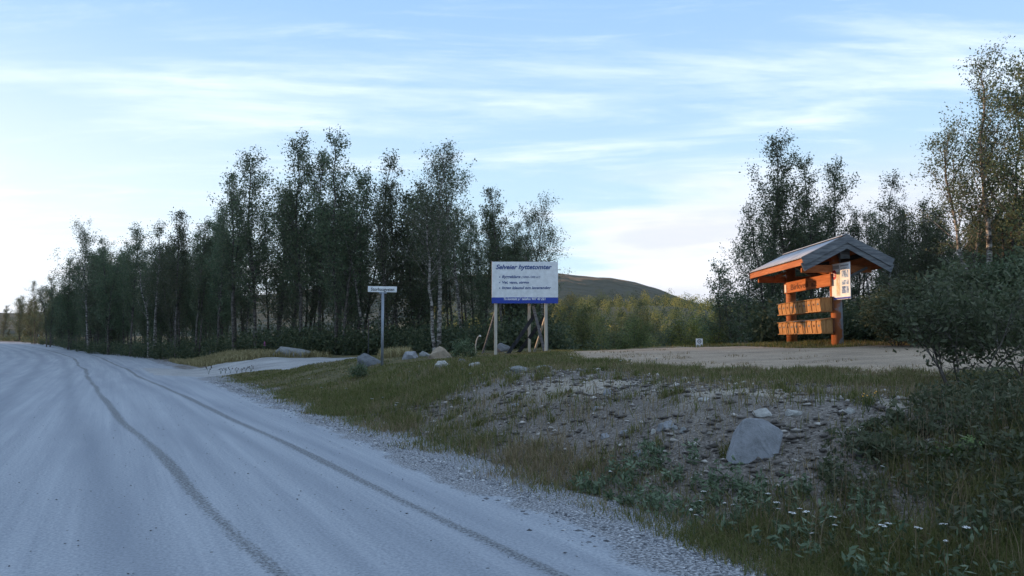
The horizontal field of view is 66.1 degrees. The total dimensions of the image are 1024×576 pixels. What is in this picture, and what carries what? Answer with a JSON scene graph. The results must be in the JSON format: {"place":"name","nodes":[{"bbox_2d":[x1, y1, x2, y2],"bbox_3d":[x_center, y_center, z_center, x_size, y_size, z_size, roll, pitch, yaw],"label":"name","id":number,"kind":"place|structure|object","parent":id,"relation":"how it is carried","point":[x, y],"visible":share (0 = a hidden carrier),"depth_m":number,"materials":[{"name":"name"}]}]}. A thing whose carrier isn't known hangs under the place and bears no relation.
{"place":"outdoors","nodes":[
{"label":"outdoors","id":0,"kind":"place"},
{"bbox_2d":[3,357,356,376],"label":"side road","id":1,"kind":"structure","parent":0,"point":[266,363],"depth_m":37.23,"materials":[{"name":"gravel"}]},
{"bbox_2d":[0,273,711,338],"bbox_3d":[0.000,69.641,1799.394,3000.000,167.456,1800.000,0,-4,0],"label":"hill","id":2,"kind":"structure","parent":0,"point":[583,285],"depth_m":1347.80,"materials":[{"name":"plant"}]},
{"bbox_2d":[0,342,814,575],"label":"road","id":3,"kind":"structure","parent":0,"point":[264,529],"depth_m":7.63,"materials":[{"name":"grey gravel"}]},
{"bbox_2d":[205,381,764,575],"bbox_3d":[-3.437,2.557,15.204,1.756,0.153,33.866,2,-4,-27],"label":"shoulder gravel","id":4,"kind":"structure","parent":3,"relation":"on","point":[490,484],"depth_m":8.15,"materials":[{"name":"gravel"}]},
{"bbox_2d":[0,306,1023,549],"bbox_3d":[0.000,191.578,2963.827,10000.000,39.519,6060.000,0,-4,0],"label":"ground","id":5,"kind":"structure","parent":0,"point":[826,406],"depth_m":9.35,"materials":[{"name":"soil"}]},
{"bbox_2d":[6,294,30,339],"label":"birch tree","id":6,"kind":"object","parent":5,"relation":"on","point":[19,329],"visible":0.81,"depth_m":164.36,"materials":[{"name":"green plant"}]},
{"bbox_2d":[17,298,38,338],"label":"birch tree","id":7,"kind":"object","parent":5,"relation":"on","point":[28,326],"visible":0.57,"depth_m":160.84,"materials":[{"name":"green plant"}]},
{"bbox_2d":[19,280,48,343],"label":"birch tree","id":8,"kind":"object","parent":5,"relation":"on","point":[34,327],"visible":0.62,"depth_m":140.21,"materials":[{"name":"green plant"}]},
{"bbox_2d":[36,275,59,346],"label":"birch tree","id":9,"kind":"object","parent":5,"relation":"on","point":[49,323],"visible":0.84,"depth_m":114.79,"materials":[{"name":"green plant"}]},
{"bbox_2d":[40,252,83,349],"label":"birch tree","id":10,"kind":"object","parent":5,"relation":"on","point":[63,283],"visible":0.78,"depth_m":99.75,"materials":[{"name":"green plant"}]},
{"bbox_2d":[47,218,110,352],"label":"birch tree","id":11,"kind":"object","parent":5,"relation":"on","point":[85,247],"visible":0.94,"depth_m":86.92,"materials":[{"name":"green plant"}]},
{"bbox_2d":[68,249,101,344],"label":"birch tree","id":12,"kind":"object","parent":5,"relation":"on","point":[83,324],"visible":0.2,"depth_m":94.42,"materials":[{"name":"green plant"}]},
{"bbox_2d":[82,262,104,344],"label":"birch tree","id":13,"kind":"object","parent":5,"relation":"on","point":[94,325],"visible":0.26,"depth_m":88.98,"materials":[{"name":"green plant"}]},
{"bbox_2d":[84,267,131,342],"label":"birch tree","id":14,"kind":"object","parent":5,"relation":"on","point":[114,337],"visible":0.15,"depth_m":86.75,"materials":[{"name":"green plant"}]},
{"bbox_2d":[86,235,131,354],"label":"birch tree","id":15,"kind":"object","parent":5,"relation":"on","point":[107,299],"visible":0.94,"depth_m":79.40,"materials":[{"name":"green plant"}]},
{"bbox_2d":[94,241,143,343],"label":"birch tree","id":16,"kind":"object","parent":5,"relation":"on","point":[125,251],"visible":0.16,"depth_m":85.62,"materials":[{"name":"green plant"}]},
{"bbox_2d":[113,252,142,345],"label":"birch tree","id":17,"kind":"object","parent":5,"relation":"on","point":[124,327],"visible":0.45,"depth_m":80.33,"materials":[{"name":"green plant"}]},
{"bbox_2d":[112,221,153,356],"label":"birch tree","id":18,"kind":"object","parent":5,"relation":"on","point":[131,274],"visible":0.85,"depth_m":74.33,"materials":[{"name":"green plant"}]},
{"bbox_2d":[135,264,159,343],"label":"birch tree","id":19,"kind":"object","parent":5,"relation":"on","point":[143,327],"visible":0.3,"depth_m":76.65,"materials":[{"name":"green plant"}]},
{"bbox_2d":[123,220,180,357],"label":"birch tree","id":20,"kind":"object","parent":5,"relation":"on","point":[150,273],"visible":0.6,"depth_m":69.65,"materials":[{"name":"green plant"}]},
{"bbox_2d":[133,236,182,346],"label":"birch tree","id":21,"kind":"object","parent":5,"relation":"on","point":[150,317],"visible":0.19,"depth_m":72.64,"materials":[{"name":"green plant"}]},
{"bbox_2d":[136,237,188,341],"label":"birch tree","id":22,"kind":"object","parent":5,"relation":"on","point":[164,329],"visible":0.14,"depth_m":71.76,"materials":[{"name":"green plant"}]},
{"bbox_2d":[147,242,191,348],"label":"birch tree","id":23,"kind":"object","parent":5,"relation":"on","point":[167,313],"visible":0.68,"depth_m":66.99,"materials":[{"name":"green plant"}]},
{"bbox_2d":[154,207,196,358],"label":"birch tree","id":24,"kind":"object","parent":5,"relation":"on","point":[176,287],"visible":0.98,"depth_m":62.55,"materials":[{"name":"green plant"}]},
{"bbox_2d":[164,228,208,340],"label":"birch tree","id":25,"kind":"object","parent":5,"relation":"on","point":[195,237],"visible":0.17,"depth_m":69.44,"materials":[{"name":"green plant"}]},
{"bbox_2d":[185,218,216,354],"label":"birch tree","id":26,"kind":"object","parent":5,"relation":"on","point":[200,294],"visible":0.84,"depth_m":58.40,"materials":[{"name":"green plant"}]},
{"bbox_2d":[184,255,223,339],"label":"birch tree","id":27,"kind":"object","parent":5,"relation":"on","point":[204,331],"visible":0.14,"depth_m":63.46,"materials":[{"name":"green plant"}]},
{"bbox_2d":[187,217,251,340],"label":"birch tree","id":28,"kind":"object","parent":5,"relation":"on","point":[225,322],"visible":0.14,"depth_m":62.45,"materials":[{"name":"green plant"}]},
{"bbox_2d":[203,219,241,336],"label":"birch tree","id":29,"kind":"object","parent":5,"relation":"on","point":[216,315],"visible":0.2,"depth_m":60.99,"materials":[{"name":"green plant"}]},
{"bbox_2d":[198,199,253,343],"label":"birch tree","id":30,"kind":"object","parent":5,"relation":"on","point":[222,300],"visible":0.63,"depth_m":55.86,"materials":[{"name":"green plant"}]},
{"bbox_2d":[207,167,257,349],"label":"birch tree","id":31,"kind":"object","parent":5,"relation":"on","point":[231,285],"visible":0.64,"depth_m":50.47,"materials":[{"name":"green plant"}]},
{"bbox_2d":[229,240,264,335],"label":"birch tree","id":32,"kind":"object","parent":5,"relation":"on","point":[243,313],"visible":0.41,"depth_m":57.90,"materials":[{"name":"green plant"}]},
{"bbox_2d":[212,146,284,345],"bbox_3d":[-15.882,-2.373,47.644,4.593,13.058,3.974,3,-5,-38],"label":"birch tree","id":33,"kind":"object","parent":5,"relation":"on","point":[250,220],"visible":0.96,"depth_m":47.85,"materials":[{"name":"green plant"}]},
{"bbox_2d":[241,206,281,333],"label":"birch tree","id":34,"kind":"object","parent":5,"relation":"on","point":[261,296],"visible":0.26,"depth_m":64.36,"materials":[{"name":"green plant"}]},
{"bbox_2d":[254,193,313,344],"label":"birch tree","id":35,"kind":"object","parent":5,"relation":"on","point":[278,314],"visible":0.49,"depth_m":49.56,"materials":[{"name":"green plant"}]},
{"bbox_2d":[260,186,313,320],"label":"birch tree","id":36,"kind":"object","parent":5,"relation":"on","point":[278,246],"visible":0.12,"depth_m":60.06,"materials":[{"name":"green plant"}]},
{"bbox_2d":[253,127,327,339],"bbox_3d":[-13.026,-2.796,46.479,4.803,13.656,4.156,-4,-5,42],"label":"birch tree","id":37,"kind":"object","parent":5,"relation":"on","point":[300,155],"visible":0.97,"depth_m":46.30,"materials":[{"name":"green plant"}]},
{"bbox_2d":[167,346,414,366],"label":"verge grass","id":38,"kind":"structure","parent":5,"relation":"on","point":[211,359],"depth_m":40.63,"materials":[{"name":"plant"}]},
{"bbox_2d":[275,224,317,328],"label":"birch tree","id":39,"kind":"object","parent":5,"relation":"on","point":[295,312],"visible":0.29,"depth_m":52.43,"materials":[{"name":"green plant"}]},
{"bbox_2d":[294,210,332,330],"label":"birch tree","id":40,"kind":"object","parent":5,"relation":"on","point":[311,311],"visible":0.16,"depth_m":60.87,"materials":[{"name":"green plant"}]},
{"bbox_2d":[294,147,357,337],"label":"birch tree","id":41,"kind":"object","parent":5,"relation":"on","point":[320,294],"visible":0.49,"depth_m":47.81,"materials":[{"name":"green plant"}]},
{"bbox_2d":[299,124,384,354],"bbox_3d":[-9.480,-2.533,43.881,4.309,12.886,4.306,-1,-4,13],"label":"birch tree","id":42,"kind":"object","parent":5,"relation":"on","point":[333,248],"visible":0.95,"depth_m":43.64,"materials":[{"name":"green plant"}]},
{"bbox_2d":[346,361,369,378],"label":"young willow","id":43,"kind":"object","parent":5,"relation":"on","point":[359,370],"visible":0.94,"depth_m":23.91,"materials":[{"name":"green plant"}]},
{"bbox_2d":[332,171,398,335],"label":"birch tree","id":44,"kind":"object","parent":5,"relation":"on","point":[368,295],"visible":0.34,"depth_m":46.20,"materials":[{"name":"green plant"}]},
{"bbox_2d":[357,353,380,366],"bbox_3d":[-4.874,2.535,27.132,0.913,0.591,0.705,1,-4,-17],"label":"boulder","id":45,"kind":"object","parent":5,"relation":"on","point":[367,359],"visible":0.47,"depth_m":26.91,"materials":[{"name":"stone"}]},
{"bbox_2d":[314,147,427,352],"bbox_3d":[-7.427,-2.085,43.575,6.218,11.920,4.535,-3,-5,33],"label":"birch tree","id":46,"kind":"object","parent":5,"relation":"on","point":[391,164],"visible":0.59,"depth_m":44.04,"materials":[{"name":"green plant"}]},
{"bbox_2d":[368,286,396,364],"bbox_3d":[-4.341,1.412,26.274,0.967,2.952,0.090,0,-4,0],"label":"street name sign","id":47,"kind":"object","parent":5,"relation":"on","point":[382,290],"visible":0.99,"depth_m":26.31,"materials":[{"name":"metal"}]},
{"bbox_2d":[362,176,419,338],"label":"birch tree","id":48,"kind":"object","parent":5,"relation":"on","point":[392,272],"visible":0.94,"depth_m":42.83,"materials":[{"name":"green plant"}]},
{"bbox_2d":[378,170,464,339],"bbox_3d":[-4.815,-1.345,44.403,5.100,10.418,5.202,2,-4,-24],"label":"birch tree","id":49,"kind":"object","parent":5,"relation":"on","point":[418,299],"visible":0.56,"depth_m":43.83,"materials":[{"name":"green plant"}]},
{"bbox_2d":[392,140,477,350],"bbox_3d":[-3.744,-1.992,37.882,4.232,11.252,3.991,0,-4,-4],"label":"birch tree","id":50,"kind":"object","parent":5,"relation":"on","point":[431,208],"visible":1,"depth_m":37.88,"materials":[{"name":"green plant"}]},
{"bbox_2d":[396,138,483,327],"bbox_3d":[-3.476,-2.059,40.462,4.142,11.372,4.772,2,-4,-25],"label":"birch tree","id":51,"kind":"object","parent":5,"relation":"on","point":[455,268],"visible":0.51,"depth_m":40.97,"materials":[{"name":"green plant"}]},
{"bbox_2d":[433,204,470,326],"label":"birch tree","id":52,"kind":"object","parent":5,"relation":"on","point":[448,298],"visible":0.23,"depth_m":47.69,"materials":[{"name":"green plant"}]},
{"bbox_2d":[448,335,478,357],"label":"young willow","id":53,"kind":"object","parent":5,"relation":"on","point":[460,345],"visible":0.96,"depth_m":24.69,"materials":[{"name":"green plant"}]},
{"bbox_2d":[449,207,478,328],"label":"birch tree","id":54,"kind":"object","parent":5,"relation":"on","point":[460,287],"visible":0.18,"depth_m":55.85,"materials":[{"name":"green plant"}]},
{"bbox_2d":[454,210,484,326],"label":"birch tree","id":55,"kind":"object","parent":5,"relation":"on","point":[468,299],"visible":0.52,"depth_m":51.19,"materials":[{"name":"green plant"}]},
{"bbox_2d":[469,237,489,319],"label":"birch tree","id":56,"kind":"object","parent":5,"relation":"on","point":[475,257],"visible":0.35,"depth_m":50.73,"materials":[{"name":"green plant"}]},
{"bbox_2d":[460,206,515,329],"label":"birch tree","id":57,"kind":"object","parent":5,"relation":"on","point":[486,307],"visible":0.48,"depth_m":39.68,"materials":[{"name":"green plant"}]},
{"bbox_2d":[475,187,516,330],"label":"birch tree","id":58,"kind":"object","parent":5,"relation":"on","point":[496,236],"visible":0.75,"depth_m":38.08,"materials":[{"name":"green plant"}]},
{"bbox_2d":[0,279,1011,359],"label":"undergrowth","id":59,"kind":"object","parent":5,"relation":"on","point":[764,327],"visible":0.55,"depth_m":41.29,"materials":[{"name":"green plant"}]},
{"bbox_2d":[500,221,525,323],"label":"birch tree","id":60,"kind":"object","parent":5,"relation":"on","point":[515,242],"visible":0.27,"depth_m":46.84,"materials":[{"name":"green plant"}]},
{"bbox_2d":[481,262,557,354],"bbox_3d":[0.232,0.841,28.759,2.817,3.464,1.552,0,-4,0],"label":"billboard","id":61,"kind":"object","parent":5,"relation":"on","point":[525,282],"visible":0.99,"depth_m":28.06,"materials":[{"name":"white wood"}]},
{"bbox_2d":[501,238,538,322],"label":"birch tree","id":62,"kind":"object","parent":5,"relation":"on","point":[518,304],"visible":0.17,"depth_m":46.60,"materials":[{"name":"green plant"}]},
{"bbox_2d":[500,209,573,315],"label":"birch tree","id":63,"kind":"object","parent":5,"relation":"on","point":[529,253],"visible":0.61,"depth_m":36.60,"materials":[{"name":"green plant"}]},
{"bbox_2d":[511,189,570,329],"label":"birch tree","id":64,"kind":"object","parent":5,"relation":"on","point":[546,222],"visible":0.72,"depth_m":36.48,"materials":[{"name":"green plant"}]},
{"bbox_2d":[553,296,612,349],"bbox_3d":[4.361,6.146,55.695,5.235,11.233,6.274,2,-4,-29],"label":"bush","id":65,"kind":"object","parent":5,"relation":"on","point":[583,335],"visible":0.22,"depth_m":55.94,"materials":[{"name":"green plant"}]},
{"bbox_2d":[590,309,621,349],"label":"bush","id":66,"kind":"object","parent":5,"relation":"on","point":[601,320],"visible":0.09,"depth_m":79.23,"materials":[{"name":"green plant"}]},
{"bbox_2d":[590,309,660,349],"bbox_3d":[7.271,5.901,48.109,5.118,9.163,4.270,0,-4,3],"label":"bush","id":67,"kind":"object","parent":5,"relation":"on","point":[636,342],"visible":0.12,"depth_m":47.47,"materials":[{"name":"green plant"}]},
{"bbox_2d":[632,308,664,343],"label":"bush","id":68,"kind":"object","parent":5,"relation":"on","point":[655,327],"visible":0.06,"depth_m":85.22,"materials":[{"name":"green plant"}]},
{"bbox_2d":[430,287,869,335],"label":"distant wood","id":69,"kind":"object","parent":5,"relation":"on","point":[677,303],"visible":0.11,"depth_m":441.85,"materials":[{"name":"plant"}]},
{"bbox_2d":[652,311,696,346],"bbox_3d":[11.233,7.082,53.908,6.276,10.929,6.153,-1,-4,13],"label":"bush","id":70,"kind":"object","parent":5,"relation":"on","point":[666,337],"visible":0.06,"depth_m":53.01,"materials":[{"name":"green plant"}]},
{"bbox_2d":[666,315,726,345],"bbox_3d":[10.655,5.511,45.931,4.547,8.277,3.909,-2,-4,22],"label":"bush","id":71,"kind":"object","parent":5,"relation":"on","point":[676,326],"visible":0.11,"depth_m":46.47,"materials":[{"name":"green plant"}]},
{"bbox_2d":[376,363,1020,528],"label":"bank stones","id":72,"kind":"object","parent":5,"relation":"on","point":[773,422],"visible":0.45,"depth_m":9.41,"materials":[{"name":"stone"}]},
{"bbox_2d":[410,363,1023,559],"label":"grass tufts","id":73,"kind":"object","parent":5,"relation":"on","point":[781,385],"visible":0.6,"depth_m":11.31,"materials":[{"name":"plant"}]},
{"bbox_2d":[689,256,757,344],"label":"birch tree","id":74,"kind":"object","parent":5,"relation":"on","point":[718,294],"visible":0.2,"depth_m":46.34,"materials":[{"name":"green plant"}]},
{"bbox_2d":[704,276,756,343],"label":"birch tree","id":75,"kind":"object","parent":5,"relation":"on","point":[729,319],"visible":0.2,"depth_m":44.36,"materials":[{"name":"green plant"}]},
{"bbox_2d":[708,220,767,343],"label":"birch tree","id":76,"kind":"object","parent":5,"relation":"on","point":[740,301],"visible":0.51,"depth_m":41.24,"materials":[{"name":"green plant"}]},
{"bbox_2d":[726,418,782,463],"bbox_3d":[2.415,1.514,7.834,0.570,0.439,0.308,0,-4,0],"label":"boulder","id":77,"kind":"object","parent":5,"relation":"on","point":[752,439],"visible":0.86,"depth_m":7.76,"materials":[{"name":"grey stone"}]},
{"bbox_2d":[722,181,796,316],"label":"birch tree","id":78,"kind":"object","parent":5,"relation":"on","point":[772,288],"visible":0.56,"depth_m":36.88,"materials":[{"name":"green plant"}]},
{"bbox_2d":[739,126,819,294],"bbox_3d":[11.558,-2.303,34.095,3.409,9.692,2.950,-1,-4,12],"label":"birch tree","id":79,"kind":"object","parent":5,"relation":"on","point":[774,223],"visible":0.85,"depth_m":34.12,"materials":[{"name":"green plant"}]},
{"bbox_2d":[569,436,1020,575],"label":"verge herbs","id":80,"kind":"object","parent":5,"relation":"on","point":[655,495],"visible":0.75,"depth_m":6.70,"materials":[{"name":"green plant"}]},
{"bbox_2d":[768,152,834,300],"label":"birch tree","id":81,"kind":"object","parent":5,"relation":"on","point":[813,234],"visible":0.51,"depth_m":34.52,"materials":[{"name":"green plant"}]},
{"bbox_2d":[786,196,840,314],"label":"birch tree","id":82,"kind":"object","parent":5,"relation":"on","point":[824,292],"visible":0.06,"depth_m":39.69,"materials":[{"name":"green plant"}]},
{"bbox_2d":[748,234,893,345],"bbox_3d":[9.620,0.355,25.006,2.680,3.525,5.113,0,-4,0],"label":"mailbox shelter","id":83,"kind":"object","parent":5,"relation":"on","point":[834,263],"visible":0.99,"depth_m":23.35,"materials":[{"name":"orange wood"}]},
{"bbox_2d":[795,154,864,308],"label":"birch tree","id":84,"kind":"object","parent":5,"relation":"on","point":[834,200],"visible":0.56,"depth_m":35.49,"materials":[{"name":"green plant"}]},
{"bbox_2d":[845,210,892,311],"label":"birch tree","id":85,"kind":"object","parent":5,"relation":"on","point":[863,280],"visible":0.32,"depth_m":35.75,"materials":[{"name":"green plant"}]},
{"bbox_2d":[835,168,917,300],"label":"birch tree","id":86,"kind":"object","parent":5,"relation":"on","point":[883,208],"visible":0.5,"depth_m":34.25,"materials":[{"name":"green plant"}]},
{"bbox_2d":[864,190,930,286],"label":"birch tree","id":87,"kind":"object","parent":5,"relation":"on","point":[898,216],"visible":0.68,"depth_m":31.88,"materials":[{"name":"green plant"}]},
{"bbox_2d":[779,392,1023,572],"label":"scrub grass","id":88,"kind":"structure","parent":5,"relation":"on","point":[902,475],"depth_m":6.27,"materials":[{"name":"plant"}]},
{"bbox_2d":[814,362,1023,545],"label":"willow scrub","id":89,"kind":"object","parent":5,"relation":"on","point":[883,443],"visible":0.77,"depth_m":6.89,"materials":[{"name":"green plant"}]},
{"bbox_2d":[893,216,956,290],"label":"birch tree","id":90,"kind":"object","parent":5,"relation":"on","point":[923,259],"visible":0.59,"depth_m":28.77,"materials":[{"name":"green plant"}]},
{"bbox_2d":[887,190,965,301],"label":"birch tree","id":91,"kind":"object","parent":5,"relation":"on","point":[915,239],"visible":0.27,"depth_m":31.15,"materials":[{"name":"green plant"}]},
{"bbox_2d":[882,261,1023,388],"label":"willow bush","id":92,"kind":"object","parent":5,"relation":"on","point":[951,351],"visible":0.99,"depth_m":9.56,"materials":[{"name":"green plant"}]},
{"bbox_2d":[897,32,1023,275],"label":"birch tree","id":93,"kind":"object","parent":5,"relation":"on","point":[947,159],"visible":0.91,"depth_m":23.31,"materials":[{"name":"green plant"}]},
{"bbox_2d":[898,254,1023,380],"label":"willow bush","id":94,"kind":"object","parent":5,"relation":"on","point":[1020,362],"visible":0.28,"depth_m":10.10,"materials":[{"name":"green plant"}]},
{"bbox_2d":[910,115,1023,268],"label":"birch tree","id":95,"kind":"object","parent":5,"relation":"on","point":[976,248],"visible":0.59,"depth_m":23.50,"materials":[{"name":"green plant"}]},
{"bbox_2d":[955,90,1023,271],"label":"birch tree","id":96,"kind":"object","parent":5,"relation":"on","point":[1013,241],"visible":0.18,"depth_m":23.84,"materials":[{"name":"green plant"}]},
{"bbox_2d":[975,46,1023,266],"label":"birch tree","id":97,"kind":"object","parent":5,"relation":"on","point":[1016,110],"visible":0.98,"depth_m":22.27,"materials":[{"name":"green plant"}]},
{"bbox_2d":[0,0,1023,312],"label":"sky","id":98,"kind":"structure","parent":0,"point":[645,117],"materials":[{"name":"blue"}]},
{"bbox_2d":[208,339,1023,575],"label":"meadow grass","id":99,"kind":"structure","parent":0,"point":[349,399],"depth_m":8.88,"materials":[{"name":"plant"}]},
{"bbox_2d":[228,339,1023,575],"bbox_3d":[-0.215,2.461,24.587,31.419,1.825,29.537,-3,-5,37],"label":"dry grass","id":100,"kind":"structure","parent":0,"point":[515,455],"depth_m":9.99,"materials":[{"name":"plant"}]},
{"bbox_2d":[570,345,1023,380],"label":"gravel lot","id":101,"kind":"structure","parent":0,"point":[866,356],"depth_m":18.32,"materials":[{"name":"gravel"}]},
{"bbox_2d":[556,346,1023,385],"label":"lot weeds","id":102,"kind":"object","parent":101,"relation":"on","point":[678,357],"visible":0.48,"depth_m":17.09,"materials":[{"name":"green plant"}]},
{"bbox_2d":[848,285,923,345],"bbox_3d":[10.568,0.738,21.507,2.490,1.787,2.894,-2,-4,30],"label":"shrub","id":103,"kind":"object","parent":101,"relation":"on","point":[878,300],"visible":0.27,"depth_m":21.35,"materials":[{"name":"green plant"}]},
{"bbox_2d":[851,266,975,346],"bbox_3d":[10.813,0.526,20.611,2.957,2.118,3.436,4,-5,-45],"label":"shrub","id":104,"kind":"object","parent":101,"relation":"on","point":[906,289],"visible":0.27,"depth_m":20.51,"materials":[{"name":"green plant"}]},
{"bbox_2d":[877,257,1007,345],"bbox_3d":[11.318,0.382,20.064,3.436,2.316,2.957,2,-4,-29],"label":"shrub","id":105,"kind":"object","parent":101,"relation":"on","point":[969,276],"visible":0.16,"depth_m":19.45,"materials":[{"name":"green plant"}]},
{"bbox_2d":[930,251,1023,344],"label":"shrub","id":106,"kind":"object","parent":101,"relation":"on","point":[990,265],"visible":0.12,"depth_m":19.36,"materials":[{"name":"green plant"}]},
{"bbox_2d":[957,244,1023,344],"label":"shrub","id":107,"kind":"object","parent":101,"relation":"on","point":[1000,268],"visible":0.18,"depth_m":19.08,"materials":[{"name":"green plant"}]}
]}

